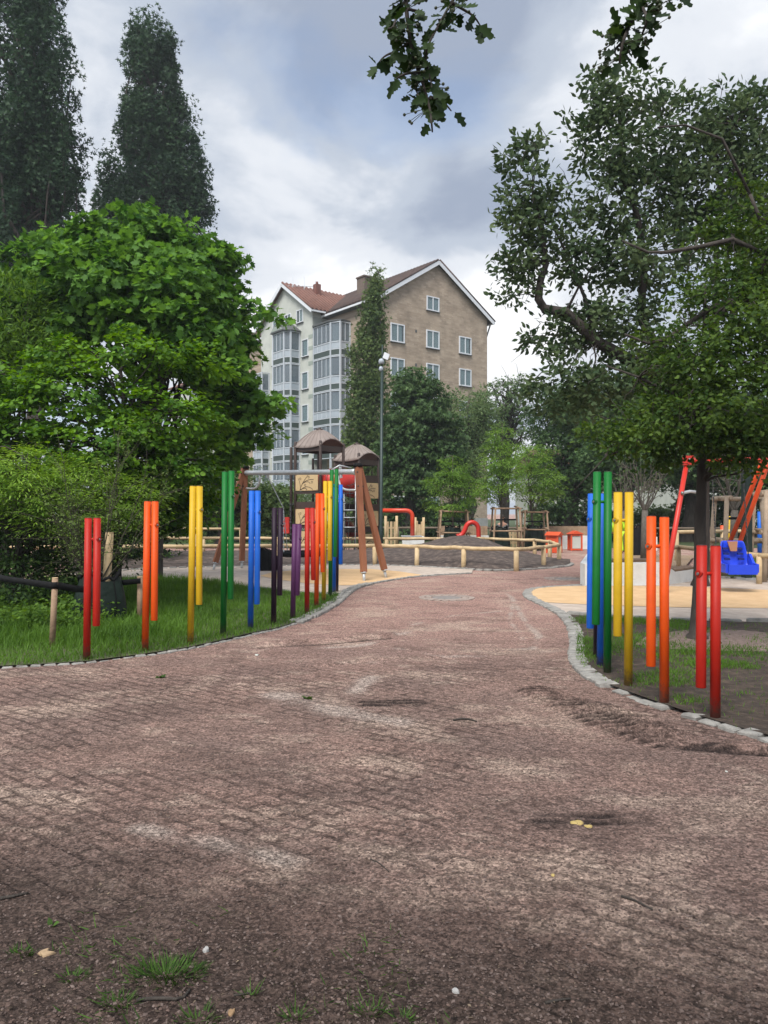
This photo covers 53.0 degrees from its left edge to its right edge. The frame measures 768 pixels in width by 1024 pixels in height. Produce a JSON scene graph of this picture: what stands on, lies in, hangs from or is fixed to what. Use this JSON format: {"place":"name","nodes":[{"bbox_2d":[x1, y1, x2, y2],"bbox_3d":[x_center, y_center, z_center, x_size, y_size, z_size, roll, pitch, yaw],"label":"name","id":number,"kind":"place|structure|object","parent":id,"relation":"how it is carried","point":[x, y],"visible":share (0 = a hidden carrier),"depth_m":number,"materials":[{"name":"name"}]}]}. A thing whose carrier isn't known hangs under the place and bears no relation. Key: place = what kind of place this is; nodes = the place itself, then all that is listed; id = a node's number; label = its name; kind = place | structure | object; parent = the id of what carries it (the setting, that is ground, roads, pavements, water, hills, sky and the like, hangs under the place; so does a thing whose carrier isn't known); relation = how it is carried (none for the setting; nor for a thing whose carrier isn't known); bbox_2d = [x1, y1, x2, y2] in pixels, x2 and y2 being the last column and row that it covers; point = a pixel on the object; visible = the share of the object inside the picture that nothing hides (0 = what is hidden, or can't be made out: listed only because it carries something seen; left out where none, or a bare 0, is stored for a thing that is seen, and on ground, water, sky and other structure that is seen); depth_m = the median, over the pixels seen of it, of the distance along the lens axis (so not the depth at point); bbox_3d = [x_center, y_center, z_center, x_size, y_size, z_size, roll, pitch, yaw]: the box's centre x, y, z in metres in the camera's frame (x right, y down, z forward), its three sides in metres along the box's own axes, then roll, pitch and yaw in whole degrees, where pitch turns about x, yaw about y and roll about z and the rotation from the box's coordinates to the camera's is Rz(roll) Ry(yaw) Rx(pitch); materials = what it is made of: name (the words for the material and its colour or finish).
{"place":"outdoors","nodes":[
{"label":"outdoors","id":0,"kind":"place"},
{"bbox_2d":[0,572,340,665],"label":"lawn","id":1,"kind":"structure","parent":0,"point":[127,653],"depth_m":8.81,"materials":[{"name":"plant"}]},
{"bbox_2d":[0,258,89,587],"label":"willow shrub","id":2,"kind":"object","parent":1,"relation":"on","point":[10,346],"visible":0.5,"depth_m":14.23,"materials":[{"name":"green plant"}]},
{"bbox_2d":[49,577,57,646],"bbox_3d":[-3.758,1.182,8.750,0.103,0.874,0.068,0,0,0],"label":"wooden stake","id":3,"kind":"object","parent":1,"relation":"on","point":[53,616],"visible":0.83,"depth_m":8.72,"materials":[{"name":"brown wood"}]},
{"bbox_2d":[0,575,56,588],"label":"tie strap","id":4,"kind":"object","parent":3,"relation":"attached to","point":[36,583],"visible":1,"depth_m":9.10,"materials":[{"name":"black rubber"}]},
{"bbox_2d":[0,575,127,630],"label":"undergrowth","id":5,"kind":"object","parent":1,"relation":"on","point":[24,612],"visible":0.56,"depth_m":9.93,"materials":[{"name":"green plant"}]},
{"bbox_2d":[0,441,176,604],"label":"ferny shrub","id":6,"kind":"object","parent":1,"relation":"on","point":[20,506],"visible":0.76,"depth_m":11.07,"materials":[{"name":"green plant"}]},
{"bbox_2d":[83,518,101,661],"bbox_3d":[-3.033,0.835,8.002,0.194,1.552,0.080,0,0,0],"label":"chime","id":7,"kind":"object","parent":1,"relation":"on","point":[96,539],"visible":0.96,"depth_m":7.97,"materials":[{"name":"red paint"}]},
{"bbox_2d":[0,456,188,607],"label":"hedge shrub","id":8,"kind":"object","parent":1,"relation":"on","point":[24,567],"visible":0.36,"depth_m":11.60,"materials":[{"name":"green plant"}]},
{"bbox_2d":[72,569,126,621],"bbox_3d":[-3.870,1.171,10.453,0.766,0.798,0.515,0,0,0],"label":"watering bag","id":9,"kind":"object","parent":1,"relation":"on","point":[112,590],"visible":0.56,"depth_m":10.29,"materials":[{"name":"green plastic"}]},
{"bbox_2d":[0,406,214,588],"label":"multi stem shrub","id":10,"kind":"object","parent":1,"relation":"on","point":[78,558],"visible":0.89,"depth_m":10.38,"materials":[{"name":"green plant"}]},
{"bbox_2d":[103,532,113,580],"bbox_3d":[-3.819,0.946,10.600,0.193,1.335,0.113,0,0,0],"label":"wooden stake","id":11,"kind":"object","parent":1,"relation":"on","point":[107,558],"visible":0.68,"depth_m":10.55,"materials":[{"name":"beige wood"}]},
{"bbox_2d":[0,324,246,579],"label":"hazel shrub","id":12,"kind":"object","parent":1,"relation":"on","point":[29,391],"visible":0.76,"depth_m":12.63,"materials":[{"name":"green plant"}]},
{"bbox_2d":[0,195,298,577],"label":"maple tree","id":13,"kind":"object","parent":1,"relation":"on","point":[177,284],"visible":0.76,"depth_m":15.19,"materials":[{"name":"green plant"}]},
{"bbox_2d":[142,501,158,653],"bbox_3d":[-2.573,0.745,8.476,0.195,1.732,0.080,0,0,0],"label":"chime","id":14,"kind":"object","parent":1,"relation":"on","point":[151,524],"visible":0.97,"depth_m":8.45,"materials":[{"name":"orange paint"}]},
{"bbox_2d":[187,486,203,643],"bbox_3d":[-2.186,0.653,8.916,0.191,1.915,0.080,0,0,0],"label":"chime","id":15,"kind":"object","parent":1,"relation":"on","point":[196,509],"visible":0.97,"depth_m":8.89,"materials":[{"name":"yellow paint"}]},
{"bbox_2d":[220,470,234,635],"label":"chime","id":16,"kind":"object","parent":1,"relation":"on","point":[228,497],"visible":0.98,"depth_m":9.48,"materials":[{"name":"green paint"}]},
{"bbox_2d":[248,490,260,627],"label":"chime","id":17,"kind":"object","parent":1,"relation":"on","point":[254,563],"visible":0.95,"depth_m":10.00,"materials":[{"name":"blue paint"}]},
{"bbox_2d":[271,508,283,624],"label":"chime","id":18,"kind":"object","parent":1,"relation":"on","point":[276,565],"visible":0.94,"depth_m":10.40,"materials":[{"name":"purple paint"}]},
{"bbox_2d":[290,524,301,617],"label":"chime","id":19,"kind":"object","parent":1,"relation":"on","point":[296,559],"visible":0.98,"depth_m":10.98,"materials":[{"name":"purple paint"}]},
{"bbox_2d":[304,508,315,613],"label":"chime","id":20,"kind":"object","parent":1,"relation":"on","point":[310,521],"visible":0.99,"depth_m":11.58,"materials":[{"name":"red paint"}]},
{"bbox_2d":[314,493,324,606],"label":"chime","id":21,"kind":"object","parent":1,"relation":"on","point":[320,522],"visible":0.94,"depth_m":12.36,"materials":[{"name":"orange paint"}]},
{"bbox_2d":[322,481,332,600],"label":"chime","id":22,"kind":"object","parent":1,"relation":"on","point":[327,485],"visible":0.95,"depth_m":12.99,"materials":[{"name":"yellow paint"}]},
{"bbox_2d":[328,469,338,596],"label":"chime","id":23,"kind":"object","parent":1,"relation":"on","point":[334,474],"visible":0.88,"depth_m":13.83,"materials":[{"name":"green paint"}]},
{"bbox_2d":[25,906,449,1023],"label":"sparse grass","id":24,"kind":"structure","parent":0,"point":[113,940],"depth_m":2.59,"materials":[{"name":"green plant"}]},
{"bbox_2d":[260,547,270,570],"bbox_3d":[-3.075,1.240,20.198,0.628,0.659,0.426,0,0,0],"label":"trash bin","id":25,"kind":"object","parent":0,"point":[265,559],"visible":0.45,"depth_m":20.01,"materials":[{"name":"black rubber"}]},
{"bbox_2d":[74,564,472,592],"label":"sand","id":26,"kind":"structure","parent":0,"point":[241,574],"depth_m":19.47,"materials":[{"name":"beige sand"}]},
{"bbox_2d":[212,463,387,580],"bbox_3d":[-2.127,0.171,19.209,5.396,2.875,1.220,0,0,40],"label":"nest swing","id":27,"kind":"object","parent":26,"relation":"on","point":[362,491],"visible":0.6,"depth_m":18.06,"materials":[{"name":"wood"}]},
{"bbox_2d":[332,484,342,592],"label":"chime","id":28,"kind":"object","parent":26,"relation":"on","point":[340,498],"visible":0.64,"depth_m":14.37,"materials":[{"name":"blue paint"}]},
{"bbox_2d":[261,569,419,584],"bbox_3d":[-1.175,1.524,18.639,3.647,0.001,4.242,0,0,30],"label":"rubber surface","id":29,"kind":"object","parent":26,"relation":"on","point":[350,576],"visible":0.67,"depth_m":18.48,"materials":[{"name":"beige rubber"}]},
{"bbox_2d":[65,535,569,571],"bbox_3d":[-3.378,1.166,25.107,18.099,0.768,11.159,0,0,0],"label":"soil mound","id":30,"kind":"object","parent":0,"point":[501,560],"visible":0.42,"depth_m":22.64,"materials":[{"name":"brown soil"}]},
{"bbox_2d":[9,537,560,570],"bbox_3d":[-2.894,1.307,24.625,16.702,0.789,8.325,0,0,3],"label":"log rail","id":31,"kind":"object","parent":30,"relation":"on","point":[535,546],"visible":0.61,"depth_m":22.07,"materials":[{"name":"beige wood"}]},
{"bbox_2d":[284,428,379,550],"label":"play tower","id":32,"kind":"structure","parent":30,"relation":"on","point":[319,442],"depth_m":28.35,"materials":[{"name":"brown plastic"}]},
{"bbox_2d":[379,345,389,547],"bbox_3d":[0.002,-2.106,27.000,0.392,7.512,0.209,0,0,0],"label":"street lamp","id":33,"kind":"object","parent":30,"relation":"on","point":[385,356],"visible":0.96,"depth_m":26.95,"materials":[{"name":"grey metal"}]},
{"bbox_2d":[383,508,423,544],"bbox_3d":[0.706,0.706,30.000,1.683,1.689,0.840,0,0,0],"label":"speaking pipe","id":34,"kind":"object","parent":30,"relation":"on","point":[412,520],"visible":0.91,"depth_m":29.92,"materials":[{"name":"metal"}]},
{"bbox_2d":[420,455,484,525],"bbox_3d":[2.674,-0.318,30.187,2.674,3.836,2.410,0,0,0],"label":"young tree","id":35,"kind":"object","parent":30,"relation":"on","point":[452,493],"visible":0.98,"depth_m":30.10,"materials":[{"name":"green plant"}]},
{"bbox_2d":[436,509,470,536],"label":"tree stakes","id":36,"kind":"object","parent":30,"relation":"on","point":[439,532],"visible":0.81,"depth_m":29.79,"materials":[{"name":"beige wood"}]},
{"bbox_2d":[470,422,531,528],"bbox_3d":[4.327,-0.865,28.622,2.391,4.930,2.260,0,0,0],"label":"young tree","id":37,"kind":"object","parent":30,"relation":"on","point":[501,490],"visible":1,"depth_m":28.46,"materials":[{"name":"green plant"}]},
{"bbox_2d":[489,506,522,546],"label":"tree stakes","id":38,"kind":"object","parent":30,"relation":"on","point":[517,530],"visible":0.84,"depth_m":28.23,"materials":[{"name":"brown wood"}]},
{"bbox_2d":[0,514,767,1023],"bbox_3d":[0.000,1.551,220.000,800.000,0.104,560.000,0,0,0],"label":"brick path","id":39,"kind":"structure","parent":0,"point":[396,612],"depth_m":3.85,"materials":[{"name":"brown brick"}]},
{"bbox_2d":[0,443,187,564],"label":"hedge","id":40,"kind":"object","parent":39,"relation":"on","point":[136,551],"depth_m":23.66,"materials":[{"name":"green plant"}]},
{"bbox_2d":[85,985,146,1014],"bbox_3d":[-0.846,1.528,2.429,0.203,0.050,0.133,0,0,0],"label":"grass tuft","id":41,"kind":"object","parent":39,"relation":"on","point":[103,999],"visible":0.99,"depth_m":2.44,"materials":[{"name":"green plant"}]},
{"bbox_2d":[2,623,296,668],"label":"kerb","id":42,"kind":"structure","parent":39,"relation":"on","point":[150,654],"depth_m":8.48,"materials":[{"name":"stone"}]},
{"bbox_2d":[117,946,212,989],"bbox_3d":[-0.732,1.529,2.581,0.336,0.087,0.225,0,0,0],"label":"grass tuft","id":43,"kind":"object","parent":39,"relation":"on","point":[164,967],"visible":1,"depth_m":2.60,"materials":[{"name":"green plant"}]},
{"bbox_2d":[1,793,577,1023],"bbox_3d":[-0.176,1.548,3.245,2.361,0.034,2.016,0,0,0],"label":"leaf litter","id":44,"kind":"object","parent":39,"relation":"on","point":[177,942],"visible":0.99,"depth_m":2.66,"materials":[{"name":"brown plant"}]},
{"bbox_2d":[71,562,573,573],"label":"kerb","id":45,"kind":"structure","parent":39,"relation":"on","point":[559,566],"depth_m":21.03,"materials":[{"name":"stone"}]},
{"bbox_2d":[289,582,373,623],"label":"kerb","id":46,"kind":"structure","parent":39,"relation":"on","point":[343,595],"depth_m":12.63,"materials":[{"name":"stone"}]},
{"bbox_2d":[419,594,474,600],"bbox_3d":[1.130,1.550,13.858,1.001,0.040,1.005,0,0,0],"label":"manhole cover","id":47,"kind":"object","parent":39,"relation":"on","point":[446,597],"visible":1,"depth_m":13.81,"materials":[{"name":"metal"}]},
{"bbox_2d":[366,0,692,136],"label":"hawthorn tree","id":48,"kind":"object","parent":39,"relation":"on","point":[435,106],"visible":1,"depth_m":2.58,"materials":[{"name":"green plant"}]},
{"bbox_2d":[519,510,549,546],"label":"tree stakes","id":49,"kind":"object","parent":39,"relation":"on","point":[544,529],"visible":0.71,"depth_m":30.67,"materials":[{"name":"brown wood"}]},
{"bbox_2d":[525,524,544,550],"bbox_3d":[6.069,1.028,30.999,0.814,1.084,0.543,0,0,0],"label":"watering bag","id":50,"kind":"object","parent":39,"relation":"on","point":[535,534],"visible":0.76,"depth_m":30.80,"materials":[{"name":"black rubber"}]},
{"bbox_2d":[505,441,569,524],"bbox_3d":[6.183,-0.625,30.991,2.817,4.450,2.377,0,0,0],"label":"young tree","id":51,"kind":"object","parent":39,"relation":"on","point":[541,485],"visible":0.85,"depth_m":30.90,"materials":[{"name":"green plant"}]},
{"bbox_2d":[522,584,618,687],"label":"kerb","id":52,"kind":"structure","parent":39,"relation":"on","point":[582,670],"depth_m":8.76,"materials":[{"name":"stone"}]},
{"bbox_2d":[602,463,650,551],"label":"bare tree","id":53,"kind":"object","parent":39,"relation":"on","point":[623,503],"visible":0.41,"depth_m":29.91,"materials":[{"name":"brown plant"}]},
{"bbox_2d":[580,554,693,585],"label":"concrete wall","id":54,"kind":"structure","parent":39,"relation":"on","point":[681,574],"depth_m":16.15,"materials":[{"name":"grey concrete"}]},
{"bbox_2d":[613,457,669,557],"bbox_3d":[7.968,-0.135,24.026,1.965,3.470,1.672,0,0,27],"label":"bare tree","id":55,"kind":"object","parent":39,"relation":"on","point":[646,506],"visible":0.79,"depth_m":23.92,"materials":[{"name":"brown plant"}]},
{"bbox_2d":[567,611,767,621],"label":"kerb","id":56,"kind":"structure","parent":39,"relation":"on","point":[676,618],"depth_m":10.74,"materials":[{"name":"stone"}]},
{"bbox_2d":[612,689,767,742],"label":"kerb","id":57,"kind":"structure","parent":39,"relation":"on","point":[747,732],"depth_m":5.69,"materials":[{"name":"stone"}]},
{"bbox_2d":[0,0,767,513],"label":"sky","id":58,"kind":"structure","parent":0,"point":[320,175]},
{"bbox_2d":[164,519,756,547],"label":"lawn","id":59,"kind":"structure","parent":0,"point":[511,523],"depth_m":38.82,"materials":[{"name":"green plant"}]},
{"bbox_2d":[0,0,96,531],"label":"poplar tree","id":60,"kind":"object","parent":59,"relation":"on","point":[39,175],"visible":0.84,"depth_m":36.69,"materials":[{"name":"green plant"}]},
{"bbox_2d":[86,1,219,429],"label":"poplar tree","id":61,"kind":"object","parent":59,"relation":"on","point":[151,118],"visible":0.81,"depth_m":45.08,"materials":[{"name":"green plant"}]},
{"bbox_2d":[163,480,301,542],"bbox_3d":[-8.398,-0.021,40.239,8.858,3.601,5.130,0,0,0],"label":"hedge","id":62,"kind":"object","parent":59,"relation":"on","point":[211,533],"visible":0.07,"depth_m":39.14,"materials":[{"name":"green plant"}]},
{"bbox_2d":[173,442,303,548],"bbox_3d":[-6.620,-0.827,33.364,6.678,4.858,4.391,0,0,0],"label":"dark tree","id":63,"kind":"object","parent":59,"relation":"on","point":[271,499],"visible":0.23,"depth_m":33.13,"materials":[{"name":"green plant"}]},
{"bbox_2d":[239,464,327,543],"bbox_3d":[-4.433,-0.243,34.172,3.901,3.723,3.169,0,0,-39],"label":"feathery shrub","id":64,"kind":"object","parent":59,"relation":"on","point":[305,498],"visible":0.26,"depth_m":33.64,"materials":[{"name":"green plant"}]},
{"bbox_2d":[236,259,495,529],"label":"apartment building","id":65,"kind":"structure","parent":59,"relation":"on","point":[441,320],"depth_m":66.34,"materials":[{"name":"yellow brick"}]},
{"bbox_2d":[390,322,405,343],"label":"window","id":66,"kind":"structure","parent":65,"relation":"in","point":[397,331],"depth_m":62.30,"materials":[{"name":"white glass"}]},
{"bbox_2d":[426,329,439,350],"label":"window","id":67,"kind":"structure","parent":65,"relation":"in","point":[432,337],"depth_m":64.71,"materials":[{"name":"white glass"}]},
{"bbox_2d":[458,336,471,355],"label":"window","id":68,"kind":"structure","parent":65,"relation":"in","point":[465,343],"depth_m":67.06,"materials":[{"name":"white glass"}]},
{"bbox_2d":[459,368,471,387],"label":"window","id":69,"kind":"structure","parent":65,"relation":"in","point":[465,375],"depth_m":67.06,"materials":[{"name":"white glass"}]},
{"bbox_2d":[338,261,398,533],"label":"columnar tree","id":70,"kind":"object","parent":59,"relation":"on","point":[363,409],"visible":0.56,"depth_m":45.46,"materials":[{"name":"green plant"}]},
{"bbox_2d":[384,516,397,543],"bbox_3d":[0.312,0.910,33.502,0.598,1.480,0.117,0,0,0],"label":"picket fence","id":71,"kind":"object","parent":59,"relation":"on","point":[387,528],"visible":0.64,"depth_m":33.48,"materials":[{"name":"beige wood"}]},
{"bbox_2d":[369,364,472,540],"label":"dark tree","id":72,"kind":"object","parent":59,"relation":"on","point":[418,439],"visible":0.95,"depth_m":40.29,"materials":[{"name":"green plant"}]},
{"bbox_2d":[376,496,479,541],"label":"hedge","id":73,"kind":"object","parent":59,"relation":"on","point":[431,520],"visible":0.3,"depth_m":41.07,"materials":[{"name":"green plant"}]},
{"bbox_2d":[438,381,507,523],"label":"willow tree","id":74,"kind":"object","parent":59,"relation":"on","point":[482,411],"visible":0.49,"depth_m":46.40,"materials":[{"name":"green plant"}]},
{"bbox_2d":[477,367,540,526],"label":"airy tree","id":75,"kind":"object","parent":59,"relation":"on","point":[509,407],"visible":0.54,"depth_m":51.58,"materials":[{"name":"green plant"}]},
{"bbox_2d":[517,369,616,525],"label":"dark tree","id":76,"kind":"object","parent":59,"relation":"on","point":[563,463],"visible":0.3,"depth_m":41.38,"materials":[{"name":"green plant"}]},
{"bbox_2d":[517,499,682,539],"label":"hedge","id":77,"kind":"object","parent":59,"relation":"on","point":[659,512],"visible":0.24,"depth_m":43.35,"materials":[{"name":"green plant"}]},
{"bbox_2d":[569,377,696,510],"bbox_3d":[12.380,-2.851,38.209,6.331,8.902,5.456,0,0,15],"label":"dark tree","id":78,"kind":"object","parent":59,"relation":"on","point":[589,459],"visible":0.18,"depth_m":37.29,"materials":[{"name":"green plant"}]},
{"bbox_2d":[661,393,740,541],"bbox_3d":[16.734,-3.071,39.934,7.498,9.342,5.626,0,0,0],"label":"dark tree","id":79,"kind":"object","parent":59,"relation":"on","point":[690,501],"visible":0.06,"depth_m":39.63,"materials":[{"name":"green plant"}]},
{"bbox_2d":[644,470,758,526],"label":"apartment building","id":80,"kind":"structure","parent":59,"relation":"on","point":[666,498],"depth_m":76.33,"materials":[{"name":"paint"}]},
{"bbox_2d":[664,494,759,537],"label":"hedge","id":81,"kind":"object","parent":59,"relation":"on","point":[719,516],"visible":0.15,"depth_m":40.58,"materials":[{"name":"green plant"}]},
{"bbox_2d":[711,388,767,544],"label":"dark tree","id":82,"kind":"object","parent":59,"relation":"on","point":[764,486],"visible":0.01,"depth_m":35.69,"materials":[{"name":"green plant"}]},
{"bbox_2d":[549,526,586,548],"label":"seat wall","id":83,"kind":"structure","parent":0,"point":[564,530],"depth_m":32.62,"materials":[{"name":"concrete"}]},
{"bbox_2d":[566,531,582,550],"bbox_3d":[7.689,1.150,31.000,0.600,0.800,0.560,0,0,-3],"label":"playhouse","id":84,"kind":"object","parent":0,"point":[574,540],"visible":1,"depth_m":30.79,"materials":[{"name":"orange paint"}]},
{"bbox_2d":[514,450,643,524],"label":"apartment building","id":85,"kind":"structure","parent":0,"point":[519,503],"depth_m":90.11,"materials":[{"name":"paint"}]},
{"bbox_2d":[531,586,767,607],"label":"rubber surface","id":86,"kind":"object","parent":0,"point":[680,596],"visible":0.5,"depth_m":13.88,"materials":[{"name":"beige rubber"}]},
{"bbox_2d":[548,578,767,621],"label":"sand","id":87,"kind":"structure","parent":0,"point":[742,614],"depth_m":12.08,"materials":[{"name":"beige sand"}]},
{"bbox_2d":[483,56,767,585],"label":"broad tree","id":88,"kind":"object","parent":87,"relation":"on","point":[628,170],"visible":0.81,"depth_m":14.40,"materials":[{"name":"green plant"}]},
{"bbox_2d":[669,456,767,575],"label":"seat swing","id":89,"kind":"object","parent":87,"relation":"on","point":[736,559],"visible":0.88,"depth_m":14.92,"materials":[{"name":"red metal"}]},
{"bbox_2d":[737,392,755,579],"bbox_3d":[8.206,-0.550,17.417,0.300,4.300,0.300,0,0,-11],"label":"steel post","id":90,"kind":"object","parent":87,"relation":"on","point":[746,485],"visible":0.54,"depth_m":17.34,"materials":[{"name":"metal"}]},
{"bbox_2d":[568,614,767,733],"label":"bare lawn","id":91,"kind":"structure","parent":0,"point":[743,718],"depth_m":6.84,"materials":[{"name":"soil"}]},
{"bbox_2d":[586,493,603,665],"bbox_3d":[2.109,0.711,7.646,0.194,1.798,0.080,0,0,0],"label":"chime","id":92,"kind":"object","parent":91,"relation":"on","point":[589,625],"visible":0.64,"depth_m":7.62,"materials":[{"name":"blue paint"}]},
{"bbox_2d":[592,471,611,672],"bbox_3d":[2.072,0.612,7.320,0.189,1.997,0.080,0,0,0],"label":"chime","id":93,"kind":"object","parent":91,"relation":"on","point":[597,501],"visible":0.97,"depth_m":7.29,"materials":[{"name":"green paint"}]},
{"bbox_2d":[612,492,633,685],"bbox_3d":[2.105,0.715,6.780,0.184,1.790,0.080,0,0,0],"label":"chime","id":94,"kind":"object","parent":91,"relation":"on","point":[617,520],"visible":0.97,"depth_m":6.75,"materials":[{"name":"yellow paint"}]},
{"bbox_2d":[645,516,668,703],"bbox_3d":[2.193,0.820,6.179,0.190,1.580,0.080,0,0,0],"label":"chime","id":95,"kind":"object","parent":91,"relation":"on","point":[651,546],"visible":0.96,"depth_m":6.15,"materials":[{"name":"orange paint"}]},
{"bbox_2d":[567,124,767,638],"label":"hawthorn tree","id":96,"kind":"object","parent":91,"relation":"on","point":[737,433],"visible":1,"depth_m":8.89,"materials":[{"name":"green plant"}]},
{"bbox_2d":[636,630,767,651],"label":"mulch","id":97,"kind":"object","parent":91,"relation":"on","point":[734,638],"visible":0.57,"depth_m":9.17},
{"bbox_2d":[695,545,720,717],"bbox_3d":[2.410,0.927,5.725,0.190,1.366,0.080,0,0,0],"label":"chime","id":98,"kind":"object","parent":91,"relation":"on","point":[702,573],"visible":0.96,"depth_m":5.70,"materials":[{"name":"red paint"}]},
{"label":"lawn","id":99,"kind":"structure","parent":0,"visible":0},
{"bbox_2d":[674,545,767,583],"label":"log rail","id":100,"kind":"object","parent":99,"relation":"on","point":[757,556],"visible":0.39,"depth_m":16.49,"materials":[{"name":"wood"}]},
{"bbox_2d":[710,454,761,537],"bbox_3d":[9.380,-0.601,20.988,2.246,4.402,1.842,0,0,23],"label":"bare tree","id":101,"kind":"object","parent":99,"relation":"on","point":[733,506],"visible":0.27,"depth_m":20.93,"materials":[{"name":"brown plant"}]},
{"bbox_2d":[709,496,763,575],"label":"tree stakes","id":102,"kind":"object","parent":99,"relation":"on","point":[726,500],"visible":0.47,"depth_m":18.26,"materials":[{"name":"wood"}]},
{"bbox_2d":[752,490,767,581],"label":"tree stakes","id":103,"kind":"object","parent":99,"relation":"on","point":[763,531],"visible":0.52,"depth_m":16.86,"materials":[{"name":"wood"}]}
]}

